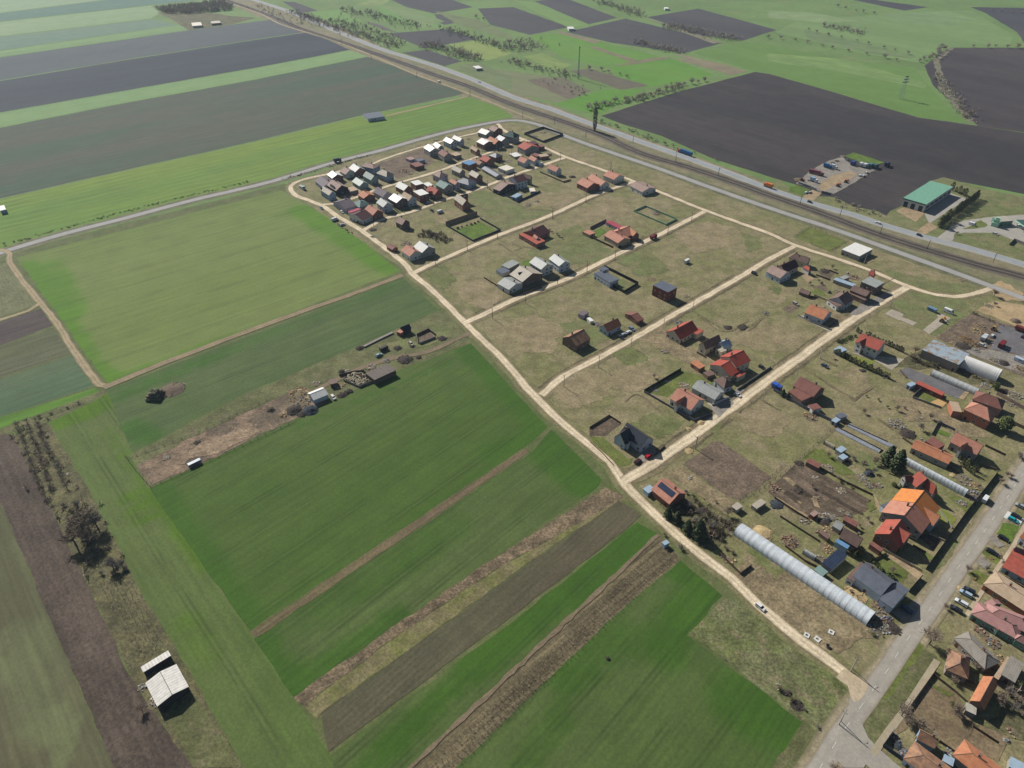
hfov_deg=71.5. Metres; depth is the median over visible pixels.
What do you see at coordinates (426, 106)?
dirt track
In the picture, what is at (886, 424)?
worn path
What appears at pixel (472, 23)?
olive strip
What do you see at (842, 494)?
garden bed
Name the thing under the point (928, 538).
garden soil
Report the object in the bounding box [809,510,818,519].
shed
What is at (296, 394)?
rubble heap
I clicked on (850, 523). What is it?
shed
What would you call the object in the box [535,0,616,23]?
dark ploughed field
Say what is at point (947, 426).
wall
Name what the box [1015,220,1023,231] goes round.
canopy
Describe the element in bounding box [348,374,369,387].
garden soil
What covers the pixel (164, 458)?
rubble heap
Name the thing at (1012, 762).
shed
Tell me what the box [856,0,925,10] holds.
dark ploughed field
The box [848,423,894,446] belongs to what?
tunnel
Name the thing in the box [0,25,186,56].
pale strip field
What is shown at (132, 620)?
thicket
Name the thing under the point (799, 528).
fence
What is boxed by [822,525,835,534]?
rubble heap
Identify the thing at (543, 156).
shed
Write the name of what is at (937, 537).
wall
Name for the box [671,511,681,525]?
fir tree
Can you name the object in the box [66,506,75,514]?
bare bush
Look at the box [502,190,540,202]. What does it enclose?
fence
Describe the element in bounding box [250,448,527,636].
bare strip
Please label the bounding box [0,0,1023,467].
ground
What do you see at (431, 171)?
dirt verge
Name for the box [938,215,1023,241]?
paved apron
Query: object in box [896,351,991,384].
scrub ground
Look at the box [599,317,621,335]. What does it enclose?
house
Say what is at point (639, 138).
highway shoulder
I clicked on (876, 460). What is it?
bare tree
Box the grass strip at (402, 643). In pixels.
[305,498,627,718]
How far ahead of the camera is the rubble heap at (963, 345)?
416.93 m
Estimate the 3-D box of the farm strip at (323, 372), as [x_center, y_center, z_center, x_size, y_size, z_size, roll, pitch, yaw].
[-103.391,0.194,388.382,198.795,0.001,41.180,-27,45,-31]
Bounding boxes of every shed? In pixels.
[0,205,6,213]
[141,651,172,675]
[191,22,202,27]
[211,21,220,24]
[329,378,337,387]
[363,112,384,121]
[386,244,397,251]
[396,324,410,335]
[406,157,415,162]
[415,158,424,162]
[424,182,431,188]
[473,66,481,70]
[481,166,501,178]
[496,267,509,276]
[501,260,518,270]
[509,152,521,158]
[511,193,522,199]
[529,188,534,193]
[538,154,548,159]
[578,310,588,318]
[583,229,594,237]
[606,220,622,229]
[625,311,643,324]
[643,485,652,496]
[661,540,669,548]
[690,360,704,371]
[703,370,714,379]
[731,502,742,513]
[751,499,766,511]
[799,288,811,297]
[805,458,821,470]
[808,403,821,412]
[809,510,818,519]
[813,565,827,576]
[818,530,830,541]
[821,549,846,573]
[830,412,846,425]
[832,520,843,533]
[833,275,855,288]
[833,346,846,355]
[835,446,846,455]
[837,453,847,462]
[842,516,858,529]
[868,541,882,555]
[905,382,915,389]
[915,381,944,398]
[919,339,969,371]
[941,753,954,766]
[963,702,976,717]
[994,655,1023,685]
[1006,756,1023,767]
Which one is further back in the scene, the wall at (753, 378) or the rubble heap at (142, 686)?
the wall at (753, 378)
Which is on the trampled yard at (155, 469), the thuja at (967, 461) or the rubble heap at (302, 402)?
the rubble heap at (302, 402)
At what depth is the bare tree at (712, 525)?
304.64 m
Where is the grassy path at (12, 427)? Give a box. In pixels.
[0,390,107,434]
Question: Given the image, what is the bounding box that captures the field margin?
[0,183,847,766]
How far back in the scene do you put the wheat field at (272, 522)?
331.80 m
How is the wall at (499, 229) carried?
on the village ground at (735, 307)
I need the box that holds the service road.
[0,119,1023,300]
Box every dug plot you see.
[377,148,433,178]
[417,331,434,341]
[684,441,771,500]
[782,303,798,312]
[790,479,816,495]
[795,464,819,478]
[813,284,827,290]
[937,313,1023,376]
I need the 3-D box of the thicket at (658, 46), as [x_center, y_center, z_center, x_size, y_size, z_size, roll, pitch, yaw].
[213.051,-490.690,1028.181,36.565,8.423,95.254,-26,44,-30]
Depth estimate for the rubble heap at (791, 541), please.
300.48 m
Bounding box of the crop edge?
[772,720,815,767]
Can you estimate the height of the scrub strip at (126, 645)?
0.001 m
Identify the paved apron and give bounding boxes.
[925,193,965,222]
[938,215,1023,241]
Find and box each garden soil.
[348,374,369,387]
[589,417,619,435]
[768,463,867,516]
[818,271,834,278]
[919,534,941,550]
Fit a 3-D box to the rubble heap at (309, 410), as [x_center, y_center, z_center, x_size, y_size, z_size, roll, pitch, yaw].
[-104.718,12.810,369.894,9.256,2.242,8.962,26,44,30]
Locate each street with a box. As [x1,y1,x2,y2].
[288,170,852,673]
[321,140,523,204]
[362,157,564,230]
[372,132,477,163]
[411,181,633,273]
[461,210,706,324]
[496,123,991,297]
[537,245,795,396]
[620,286,909,483]
[804,457,1023,767]
[839,724,900,767]
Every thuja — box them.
[937,215,945,226]
[946,208,952,219]
[965,458,971,466]
[971,467,976,474]
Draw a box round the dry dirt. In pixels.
[177,423,259,463]
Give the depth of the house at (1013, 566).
285.86 m
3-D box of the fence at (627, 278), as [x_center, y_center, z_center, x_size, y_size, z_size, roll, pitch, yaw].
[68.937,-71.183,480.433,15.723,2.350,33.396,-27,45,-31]
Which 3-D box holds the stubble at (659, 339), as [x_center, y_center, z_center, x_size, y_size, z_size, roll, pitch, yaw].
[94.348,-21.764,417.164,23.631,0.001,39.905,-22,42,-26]
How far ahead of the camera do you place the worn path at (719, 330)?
436.47 m
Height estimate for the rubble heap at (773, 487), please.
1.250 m
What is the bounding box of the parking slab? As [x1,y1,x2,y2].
[1004,511,1023,525]
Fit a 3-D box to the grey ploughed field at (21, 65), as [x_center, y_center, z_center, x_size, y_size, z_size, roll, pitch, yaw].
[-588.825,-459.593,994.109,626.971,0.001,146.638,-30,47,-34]
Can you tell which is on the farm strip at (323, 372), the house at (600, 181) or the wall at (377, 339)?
the wall at (377, 339)
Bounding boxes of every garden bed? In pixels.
[774,490,806,512]
[776,497,807,516]
[777,481,813,509]
[783,477,817,501]
[783,490,799,501]
[790,474,829,501]
[794,484,812,497]
[799,474,862,511]
[807,473,868,508]
[815,471,869,501]
[821,491,862,514]
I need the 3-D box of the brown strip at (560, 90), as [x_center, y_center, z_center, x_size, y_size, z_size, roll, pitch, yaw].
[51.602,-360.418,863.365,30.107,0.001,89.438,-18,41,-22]
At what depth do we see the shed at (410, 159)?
660.18 m
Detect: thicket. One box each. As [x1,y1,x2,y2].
[7,417,78,497]
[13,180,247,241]
[54,494,122,575]
[99,580,160,657]
[246,3,302,23]
[285,9,406,47]
[288,155,366,177]
[329,16,401,42]
[339,6,430,28]
[417,229,452,241]
[419,39,482,60]
[440,27,513,50]
[492,36,560,51]
[507,57,576,78]
[543,77,600,95]
[589,82,682,110]
[596,0,645,16]
[601,120,677,151]
[633,38,689,51]
[662,23,743,40]
[672,497,722,531]
[697,517,738,538]
[823,22,865,34]
[835,199,881,215]
[909,355,958,372]
[933,73,981,122]
[960,368,993,383]
[1006,676,1023,706]
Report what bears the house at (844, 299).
on the village ground at (735, 307)
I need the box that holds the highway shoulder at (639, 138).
[251,0,1023,267]
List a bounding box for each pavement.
[869,658,940,755]
[965,524,1023,616]
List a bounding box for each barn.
[146,664,189,709]
[307,387,328,403]
[365,363,395,384]
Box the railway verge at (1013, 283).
[232,0,1023,302]
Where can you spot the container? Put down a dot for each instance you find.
(590, 320)
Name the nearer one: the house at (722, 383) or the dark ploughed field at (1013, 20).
the house at (722, 383)
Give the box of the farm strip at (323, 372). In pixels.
[130,311,470,487]
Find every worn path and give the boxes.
[625,394,661,412]
[698,315,748,331]
[747,320,760,330]
[800,365,838,389]
[825,382,852,397]
[851,386,873,400]
[877,418,901,434]
[900,383,917,393]
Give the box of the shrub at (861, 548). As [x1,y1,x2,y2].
[856,545,865,554]
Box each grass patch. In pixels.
[393,206,408,218]
[423,264,456,290]
[435,214,447,223]
[457,278,503,309]
[503,313,561,353]
[518,191,578,208]
[552,368,611,408]
[561,224,601,252]
[574,197,631,223]
[606,363,658,391]
[612,346,647,365]
[630,413,683,437]
[636,254,669,276]
[674,221,743,253]
[710,421,721,435]
[727,333,779,353]
[729,404,790,436]
[742,233,762,251]
[743,323,808,352]
[748,546,784,577]
[756,284,793,303]
[760,284,781,294]
[822,606,852,637]
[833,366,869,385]
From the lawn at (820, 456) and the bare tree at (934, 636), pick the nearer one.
the bare tree at (934, 636)
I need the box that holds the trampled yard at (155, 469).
[137,394,326,484]
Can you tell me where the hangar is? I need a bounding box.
[960,356,1002,381]
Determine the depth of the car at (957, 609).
272.84 m
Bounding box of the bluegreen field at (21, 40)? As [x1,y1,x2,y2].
[0,19,175,49]
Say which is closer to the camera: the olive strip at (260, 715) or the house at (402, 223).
the olive strip at (260, 715)
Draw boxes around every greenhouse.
[733,523,875,624]
[802,549,816,560]
[823,440,835,449]
[896,452,967,496]
[930,369,979,394]
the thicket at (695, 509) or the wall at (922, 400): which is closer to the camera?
the thicket at (695, 509)
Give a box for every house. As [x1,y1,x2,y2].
[315,176,330,187]
[320,186,336,200]
[327,170,343,181]
[327,179,347,195]
[333,197,356,212]
[340,166,354,178]
[348,186,358,194]
[348,209,372,223]
[349,163,364,176]
[352,177,368,189]
[354,198,370,209]
[358,190,374,201]
[361,162,379,173]
[363,171,378,184]
[364,204,383,219]
[373,186,391,199]
[376,168,393,181]
[376,197,392,212]
[388,193,406,208]
[395,181,412,193]
[395,215,409,229]
[401,191,416,206]
[401,245,421,261]
[410,162,423,170]
[411,180,423,189]
[413,189,428,202]
[414,241,435,257]
[424,144,439,156]
[426,185,441,198]
[432,170,447,181]
[433,142,443,149]
[435,179,453,193]
[438,149,452,161]
[443,136,456,148]
[448,178,459,190]
[450,152,461,159]
[451,165,465,177]
[452,134,463,146]
[454,193,469,210]
[457,177,476,189]
[462,160,476,170]
[469,169,482,183]
[470,145,479,155]
[471,157,484,167]
[476,137,491,149]
[478,128,493,138]
[480,155,494,166]
[488,136,502,148]
[489,125,502,136]
[490,153,502,161]
[493,180,514,194]
[495,134,508,145]
[497,277,521,293]
[498,165,513,173]
[503,130,518,143]
[509,173,531,189]
[509,265,541,287]
[517,141,538,154]
[517,155,530,167]
[519,225,549,247]
[528,154,539,165]
[529,141,544,150]
[529,256,552,275]
[547,164,560,175]
[549,254,569,272]
[562,329,590,351]
[577,177,599,192]
[588,174,608,189]
[594,266,618,287]
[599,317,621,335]
[603,170,623,183]
[604,230,629,247]
[613,422,653,452]
[614,226,638,240]
[629,181,655,195]
[651,479,686,507]
[652,281,676,301]
[666,321,703,343]
[670,388,703,415]
[691,380,723,403]
[698,335,720,354]
[709,350,750,381]
[713,376,733,392]
[715,337,732,356]
[765,265,790,282]
[778,259,798,273]
[788,376,824,404]
[789,252,809,266]
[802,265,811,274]
[804,304,831,324]
[826,290,853,310]
[834,528,862,552]
[840,242,871,260]
[845,562,909,612]
[849,285,871,303]
[853,333,885,357]
[860,269,883,294]
[872,519,910,553]
[879,488,940,540]
[899,470,936,498]
[901,741,950,767]
[909,437,953,468]
[915,728,938,751]
[943,648,970,682]
[947,401,997,428]
[947,432,983,460]
[952,631,1000,672]
[952,739,1000,767]
[969,599,1023,650]
[969,676,997,713]
[972,391,1004,416]
[981,571,1023,615]
[1000,548,1023,584]
[1013,547,1023,554]
[1017,532,1023,546]
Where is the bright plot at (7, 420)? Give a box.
[0,388,98,427]
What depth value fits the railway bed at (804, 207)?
627.37 m
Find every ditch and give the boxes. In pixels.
[418,185,627,274]
[475,231,656,312]
[500,216,703,311]
[537,274,734,388]
[656,291,887,450]
[665,250,795,324]
[690,320,865,448]
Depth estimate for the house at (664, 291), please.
459.27 m
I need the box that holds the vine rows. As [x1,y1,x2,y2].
[427,546,676,767]
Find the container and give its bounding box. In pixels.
[587,317,593,323]
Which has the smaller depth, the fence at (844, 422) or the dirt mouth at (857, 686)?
the dirt mouth at (857, 686)
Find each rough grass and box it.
[166,699,242,767]
[375,324,451,351]
[469,190,552,228]
[527,241,573,264]
[552,245,614,264]
[560,320,613,348]
[609,273,633,289]
[616,253,666,275]
[754,512,832,542]
[818,439,881,473]
[863,649,935,743]
[885,269,978,293]
[893,293,970,335]
[936,539,959,568]
[954,233,1023,255]
[968,192,1023,217]
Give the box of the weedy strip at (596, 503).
[293,487,623,705]
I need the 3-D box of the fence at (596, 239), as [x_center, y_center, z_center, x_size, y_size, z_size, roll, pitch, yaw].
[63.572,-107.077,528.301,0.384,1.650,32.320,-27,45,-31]
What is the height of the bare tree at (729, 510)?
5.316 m
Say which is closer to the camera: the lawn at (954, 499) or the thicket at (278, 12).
the lawn at (954, 499)
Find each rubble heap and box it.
[137,683,146,690]
[146,697,157,709]
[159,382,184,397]
[162,456,170,460]
[267,407,275,411]
[286,405,301,415]
[287,387,310,401]
[293,395,310,406]
[296,410,306,416]
[301,405,318,415]
[311,381,319,385]
[335,382,344,388]
[337,391,346,397]
[345,389,352,394]
[355,345,363,350]
[393,345,401,350]
[397,355,412,363]
[400,169,409,172]
[401,241,411,245]
[437,336,446,340]
[593,321,601,326]
[649,387,657,391]
[660,349,669,353]
[673,319,682,324]
[679,382,690,389]
[685,447,693,453]
[696,419,704,424]
[723,325,732,329]
[723,555,735,564]
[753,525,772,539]
[768,483,781,492]
[769,500,783,508]
[775,683,783,691]
[780,534,800,548]
[783,690,791,696]
[790,699,804,711]
[794,460,803,465]
[794,487,802,493]
[799,517,811,524]
[803,413,817,420]
[814,555,825,563]
[817,518,829,525]
[818,513,827,517]
[818,543,833,553]
[820,268,829,273]
[821,464,834,472]
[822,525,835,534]
[827,513,837,521]
[836,487,846,493]
[843,512,852,517]
[844,586,865,602]
[847,274,859,279]
[854,473,868,481]
[863,470,874,477]
[864,482,872,487]
[866,624,880,636]
[867,614,888,634]
[871,600,882,611]
[872,482,882,488]
[876,609,894,621]
[886,622,901,635]
[888,419,905,429]
[889,734,900,742]
[892,740,902,750]
[898,746,907,756]
[899,428,916,439]
[942,747,953,756]
[955,473,973,485]
[956,342,971,349]
[956,500,967,506]
[959,335,973,341]
[965,489,982,501]
[966,340,979,347]
[969,327,980,334]
[969,481,983,489]
[971,348,981,352]
[973,322,985,328]
[973,625,988,636]
[979,383,990,389]
[980,339,993,345]
[984,303,993,307]
[985,355,1000,364]
[985,637,1001,649]
[992,652,1003,664]
[997,360,1009,365]
[997,388,1008,393]
[1002,738,1010,743]
[1003,398,1020,407]
[1005,727,1017,737]
[1007,391,1022,399]
[1010,318,1021,323]
[1012,364,1023,371]
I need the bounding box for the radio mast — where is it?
[577,46,580,78]
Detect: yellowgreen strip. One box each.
[357,0,389,5]
[523,53,571,69]
[767,53,927,88]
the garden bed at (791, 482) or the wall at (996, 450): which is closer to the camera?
the garden bed at (791, 482)
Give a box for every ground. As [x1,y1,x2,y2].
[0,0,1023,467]
[0,263,36,316]
[157,11,252,29]
[285,123,1023,767]
[340,189,368,197]
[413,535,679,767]
[659,494,735,550]
[783,477,819,507]
[801,274,813,281]
[803,190,820,200]
[817,171,856,190]
[874,496,879,509]
[887,554,922,579]
[896,207,923,221]
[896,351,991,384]
[916,222,937,233]
[959,391,968,399]
[976,301,1023,325]
[981,692,1023,740]
[988,281,1023,300]
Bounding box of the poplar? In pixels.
[592,107,597,130]
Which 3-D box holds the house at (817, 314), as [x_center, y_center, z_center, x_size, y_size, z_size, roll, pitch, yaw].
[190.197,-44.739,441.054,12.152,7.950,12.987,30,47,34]
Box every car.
[633,458,641,464]
[644,453,652,458]
[755,602,766,611]
[900,604,913,614]
[949,604,962,613]
[954,597,968,607]
[959,589,972,597]
[963,586,975,594]
[985,547,999,556]
[997,534,1009,541]
[1007,515,1019,523]
[1010,512,1021,519]
[1015,502,1023,509]
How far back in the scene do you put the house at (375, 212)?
559.03 m
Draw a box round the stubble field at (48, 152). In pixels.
[0,57,462,197]
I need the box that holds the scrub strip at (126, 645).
[14,423,243,767]
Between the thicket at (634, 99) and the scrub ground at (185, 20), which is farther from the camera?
the scrub ground at (185, 20)
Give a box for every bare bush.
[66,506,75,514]
[69,500,80,506]
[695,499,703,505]
[950,699,957,707]
[1013,679,1022,686]
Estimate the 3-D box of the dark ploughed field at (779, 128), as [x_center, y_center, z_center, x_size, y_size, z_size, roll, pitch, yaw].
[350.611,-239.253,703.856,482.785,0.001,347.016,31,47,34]
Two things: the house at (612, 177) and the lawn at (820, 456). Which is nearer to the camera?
the lawn at (820, 456)
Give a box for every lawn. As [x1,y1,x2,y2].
[457,222,494,238]
[520,259,530,265]
[590,436,632,465]
[594,228,605,237]
[646,370,713,396]
[789,185,809,194]
[795,228,847,250]
[803,449,854,474]
[811,288,825,295]
[846,152,883,163]
[850,355,874,364]
[866,502,875,510]
[876,556,908,581]
[881,635,923,700]
[917,546,934,559]
[918,392,937,401]
[929,682,953,696]
[935,429,950,436]
[938,509,955,524]
[948,496,971,511]
[964,220,986,228]
[967,570,988,584]
[982,546,1000,564]
[996,523,1018,543]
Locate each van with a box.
[943,307,953,314]
[981,494,989,503]
[1013,355,1023,363]
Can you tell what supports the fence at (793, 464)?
on the village ground at (735, 307)
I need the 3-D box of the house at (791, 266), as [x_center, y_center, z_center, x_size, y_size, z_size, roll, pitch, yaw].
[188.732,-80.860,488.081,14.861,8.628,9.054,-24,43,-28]
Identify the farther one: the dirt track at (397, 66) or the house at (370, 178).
the dirt track at (397, 66)
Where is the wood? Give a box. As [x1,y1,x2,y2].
[154,0,232,13]
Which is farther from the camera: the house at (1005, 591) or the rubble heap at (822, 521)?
the rubble heap at (822, 521)
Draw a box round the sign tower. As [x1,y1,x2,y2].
[991,217,1000,227]
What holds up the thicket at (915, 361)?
on the scrub ground at (966, 377)
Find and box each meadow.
[449,66,568,102]
[673,58,726,71]
[771,180,891,221]
[776,10,1012,61]
[883,177,1023,260]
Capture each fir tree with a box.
[662,507,672,519]
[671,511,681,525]
[681,519,692,535]
[690,519,707,544]
[779,389,785,396]
[880,445,895,465]
[886,449,908,475]
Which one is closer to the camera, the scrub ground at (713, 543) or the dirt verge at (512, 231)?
the scrub ground at (713, 543)
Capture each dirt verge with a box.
[285,164,859,689]
[322,141,523,205]
[362,157,566,230]
[373,132,477,163]
[413,181,629,273]
[466,210,706,324]
[622,285,911,485]
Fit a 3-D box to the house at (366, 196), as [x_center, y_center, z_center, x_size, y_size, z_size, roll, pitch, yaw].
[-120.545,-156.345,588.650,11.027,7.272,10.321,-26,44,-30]
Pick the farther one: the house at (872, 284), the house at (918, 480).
the house at (872, 284)
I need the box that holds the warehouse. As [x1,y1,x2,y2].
[901,181,952,211]
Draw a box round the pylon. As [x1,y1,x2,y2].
[897,76,908,98]
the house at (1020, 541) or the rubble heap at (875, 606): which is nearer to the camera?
the rubble heap at (875, 606)
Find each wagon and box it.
[187,458,202,467]
[379,345,387,351]
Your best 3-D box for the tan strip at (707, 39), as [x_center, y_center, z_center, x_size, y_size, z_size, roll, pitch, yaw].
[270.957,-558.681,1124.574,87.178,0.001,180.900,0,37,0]
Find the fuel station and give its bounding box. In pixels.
[991,216,1012,225]
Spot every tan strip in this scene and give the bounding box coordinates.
[557,31,599,42]
[590,47,636,61]
[614,57,669,65]
[649,20,722,42]
[673,53,744,74]
[933,47,973,122]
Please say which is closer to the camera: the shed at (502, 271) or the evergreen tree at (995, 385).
the evergreen tree at (995, 385)
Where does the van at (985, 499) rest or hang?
on the village ground at (735, 307)
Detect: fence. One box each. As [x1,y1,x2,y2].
[125,420,293,487]
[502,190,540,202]
[524,126,562,142]
[582,232,613,247]
[590,219,605,228]
[590,415,620,427]
[604,265,637,292]
[634,205,676,224]
[644,368,680,390]
[719,552,751,574]
[754,427,832,495]
[773,388,839,424]
[774,497,809,519]
[780,515,820,541]
[785,545,816,566]
[794,226,848,250]
[798,182,816,189]
[820,467,872,495]
[835,425,883,451]
[843,421,887,441]
[902,437,958,472]
[909,668,936,706]
[913,544,926,552]
[926,471,998,568]
[933,673,967,702]
[939,740,955,751]
[973,725,999,743]
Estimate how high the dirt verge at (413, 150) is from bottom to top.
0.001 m
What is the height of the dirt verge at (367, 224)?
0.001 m
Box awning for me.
[348,208,359,214]
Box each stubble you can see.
[638,326,704,363]
[666,467,735,511]
[734,551,875,654]
[748,523,771,541]
[829,310,847,323]
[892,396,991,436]
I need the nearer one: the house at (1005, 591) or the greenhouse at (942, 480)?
the house at (1005, 591)
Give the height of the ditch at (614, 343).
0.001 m
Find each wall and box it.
[339,370,363,375]
[343,379,371,387]
[363,332,393,347]
[416,334,435,343]
[417,328,435,335]
[446,211,476,224]
[446,218,500,240]
[540,171,570,182]
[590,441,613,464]
[644,390,710,420]
[737,366,770,389]
[798,315,831,330]
[883,548,922,570]
[883,744,903,760]
[913,396,941,407]
[929,533,944,541]
[931,421,954,434]
[939,509,952,527]
[979,462,996,469]
[985,444,1005,455]
[996,392,1023,408]
[1009,238,1023,244]
[1014,422,1023,428]
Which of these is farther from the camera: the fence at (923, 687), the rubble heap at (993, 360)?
the rubble heap at (993, 360)
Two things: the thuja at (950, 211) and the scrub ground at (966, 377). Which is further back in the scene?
the thuja at (950, 211)
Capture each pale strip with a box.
[381,5,443,27]
[767,11,856,22]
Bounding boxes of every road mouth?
[835,721,871,767]
[849,694,864,706]
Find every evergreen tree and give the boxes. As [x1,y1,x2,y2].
[992,382,1000,388]
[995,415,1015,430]
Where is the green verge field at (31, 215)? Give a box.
[0,97,512,247]
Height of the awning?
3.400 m
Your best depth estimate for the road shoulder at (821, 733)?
276.19 m
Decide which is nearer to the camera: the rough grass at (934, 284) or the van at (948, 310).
the van at (948, 310)
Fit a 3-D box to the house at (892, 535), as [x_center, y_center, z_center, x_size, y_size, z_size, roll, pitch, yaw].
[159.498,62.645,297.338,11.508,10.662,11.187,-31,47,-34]
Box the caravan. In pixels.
[927,305,937,312]
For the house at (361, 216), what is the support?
on the village ground at (735, 307)
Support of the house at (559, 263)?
on the village ground at (735, 307)
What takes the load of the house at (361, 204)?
on the village ground at (735, 307)
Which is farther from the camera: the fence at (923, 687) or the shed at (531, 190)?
the shed at (531, 190)
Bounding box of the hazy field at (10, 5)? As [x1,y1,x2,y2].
[0,0,97,12]
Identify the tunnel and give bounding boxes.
[835,427,879,452]
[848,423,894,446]
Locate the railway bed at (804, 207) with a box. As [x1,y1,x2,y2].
[226,0,1023,281]
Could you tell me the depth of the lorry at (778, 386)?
383.14 m
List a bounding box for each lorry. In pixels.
[650,233,656,239]
[678,148,692,155]
[764,182,773,187]
[771,381,782,390]
[809,168,823,175]
[810,176,817,182]
[823,163,831,168]
[980,333,988,340]
[998,340,1006,348]
[1015,324,1023,332]
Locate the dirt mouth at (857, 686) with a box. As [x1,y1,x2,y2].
[837,669,868,701]
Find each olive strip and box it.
[50,393,333,767]
[436,11,512,39]
[452,62,512,91]
[804,30,913,57]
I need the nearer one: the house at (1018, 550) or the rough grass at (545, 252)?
the house at (1018, 550)
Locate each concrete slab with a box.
[707,397,724,407]
[798,315,829,331]
[813,635,821,642]
[847,350,903,369]
[885,309,916,325]
[923,313,949,333]
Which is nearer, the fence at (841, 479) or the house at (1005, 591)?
the house at (1005, 591)
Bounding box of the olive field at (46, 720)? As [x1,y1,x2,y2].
[0,503,113,767]
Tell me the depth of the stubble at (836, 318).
443.08 m
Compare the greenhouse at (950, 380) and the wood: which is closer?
the greenhouse at (950, 380)
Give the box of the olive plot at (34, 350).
[0,328,70,377]
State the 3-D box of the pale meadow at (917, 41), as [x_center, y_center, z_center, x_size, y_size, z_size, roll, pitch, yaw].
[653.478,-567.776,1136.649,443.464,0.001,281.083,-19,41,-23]
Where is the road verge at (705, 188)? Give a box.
[0,118,1023,303]
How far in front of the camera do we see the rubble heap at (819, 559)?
292.92 m
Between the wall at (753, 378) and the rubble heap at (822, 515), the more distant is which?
the wall at (753, 378)
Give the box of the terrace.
[931,398,948,406]
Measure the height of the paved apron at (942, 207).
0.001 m
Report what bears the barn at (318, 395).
on the farm strip at (323, 372)
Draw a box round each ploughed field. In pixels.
[0,19,301,79]
[0,33,348,111]
[0,309,52,344]
[0,434,192,767]
[282,1,316,11]
[321,501,640,751]
[388,29,473,47]
[392,0,470,12]
[403,50,460,65]
[434,14,453,24]
[479,7,566,34]
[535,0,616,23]
[569,19,719,52]
[602,72,1023,215]
[648,9,774,39]
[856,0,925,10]
[924,48,1023,131]
[972,7,1023,41]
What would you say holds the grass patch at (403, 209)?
on the village ground at (735, 307)
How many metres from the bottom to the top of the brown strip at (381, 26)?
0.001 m
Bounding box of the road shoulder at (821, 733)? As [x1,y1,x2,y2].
[793,449,1023,767]
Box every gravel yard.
[637,445,655,461]
[709,396,733,416]
[732,387,744,399]
[796,157,878,193]
[850,292,892,314]
[892,600,921,621]
[898,367,963,398]
[965,349,1023,373]
[976,557,990,568]
[989,536,1004,547]
[990,325,1023,355]
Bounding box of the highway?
[252,0,1023,266]
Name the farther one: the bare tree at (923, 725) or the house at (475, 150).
the house at (475, 150)
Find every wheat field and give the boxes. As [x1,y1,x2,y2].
[0,0,193,20]
[0,6,158,35]
[17,191,398,382]
[108,278,438,451]
[150,344,546,630]
[254,430,601,696]
[314,10,360,25]
[331,523,657,767]
[378,5,443,27]
[456,560,801,767]
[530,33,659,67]
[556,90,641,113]
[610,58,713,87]
[694,41,962,121]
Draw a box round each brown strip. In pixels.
[365,21,397,32]
[529,77,578,97]
[571,69,648,89]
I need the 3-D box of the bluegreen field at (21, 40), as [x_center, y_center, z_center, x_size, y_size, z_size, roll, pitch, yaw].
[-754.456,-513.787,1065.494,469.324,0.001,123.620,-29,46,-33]
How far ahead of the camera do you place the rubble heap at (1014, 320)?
438.33 m
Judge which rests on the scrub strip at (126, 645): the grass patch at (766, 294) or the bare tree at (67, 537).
the bare tree at (67, 537)
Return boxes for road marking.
[259,2,1023,266]
[274,5,1022,261]
[820,474,1022,767]
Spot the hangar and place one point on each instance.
(982, 369)
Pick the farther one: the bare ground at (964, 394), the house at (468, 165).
the house at (468, 165)
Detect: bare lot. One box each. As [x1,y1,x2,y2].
[885,683,974,749]
[967,724,1008,760]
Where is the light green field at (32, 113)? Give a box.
[0,51,365,126]
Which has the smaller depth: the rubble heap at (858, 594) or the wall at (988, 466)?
the rubble heap at (858, 594)
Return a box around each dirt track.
[0,248,106,387]
[0,303,40,320]
[103,274,403,388]
[225,1,534,119]
[283,331,470,408]
[386,96,466,115]
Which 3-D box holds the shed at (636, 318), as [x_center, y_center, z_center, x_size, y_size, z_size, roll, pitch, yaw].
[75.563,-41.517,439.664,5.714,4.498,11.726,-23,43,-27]
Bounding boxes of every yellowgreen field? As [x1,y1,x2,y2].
[449,41,510,60]
[513,0,587,26]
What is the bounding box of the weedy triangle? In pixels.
[689,599,846,731]
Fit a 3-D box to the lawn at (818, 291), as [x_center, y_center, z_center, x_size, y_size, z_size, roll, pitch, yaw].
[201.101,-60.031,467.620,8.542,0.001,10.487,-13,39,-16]
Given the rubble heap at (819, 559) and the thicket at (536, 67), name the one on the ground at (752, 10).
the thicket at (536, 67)
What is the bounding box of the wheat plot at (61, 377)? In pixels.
[0,355,92,415]
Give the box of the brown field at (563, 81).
[528,77,590,98]
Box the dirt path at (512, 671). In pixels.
[408,534,659,767]
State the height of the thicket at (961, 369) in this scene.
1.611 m
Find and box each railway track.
[225,0,1022,278]
[228,0,1022,275]
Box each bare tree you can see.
[52,523,79,546]
[62,504,92,533]
[73,521,98,544]
[81,504,102,527]
[100,555,117,568]
[115,557,124,568]
[134,703,146,710]
[696,507,704,515]
[706,520,716,527]
[724,503,733,514]
[828,760,846,767]
[873,456,881,463]
[897,700,916,718]
[903,713,916,724]
[917,716,928,730]
[920,626,946,644]
[951,674,959,682]
[953,701,965,716]
[998,693,1009,706]
[1005,685,1014,695]
[1009,701,1021,710]
[1013,691,1022,700]

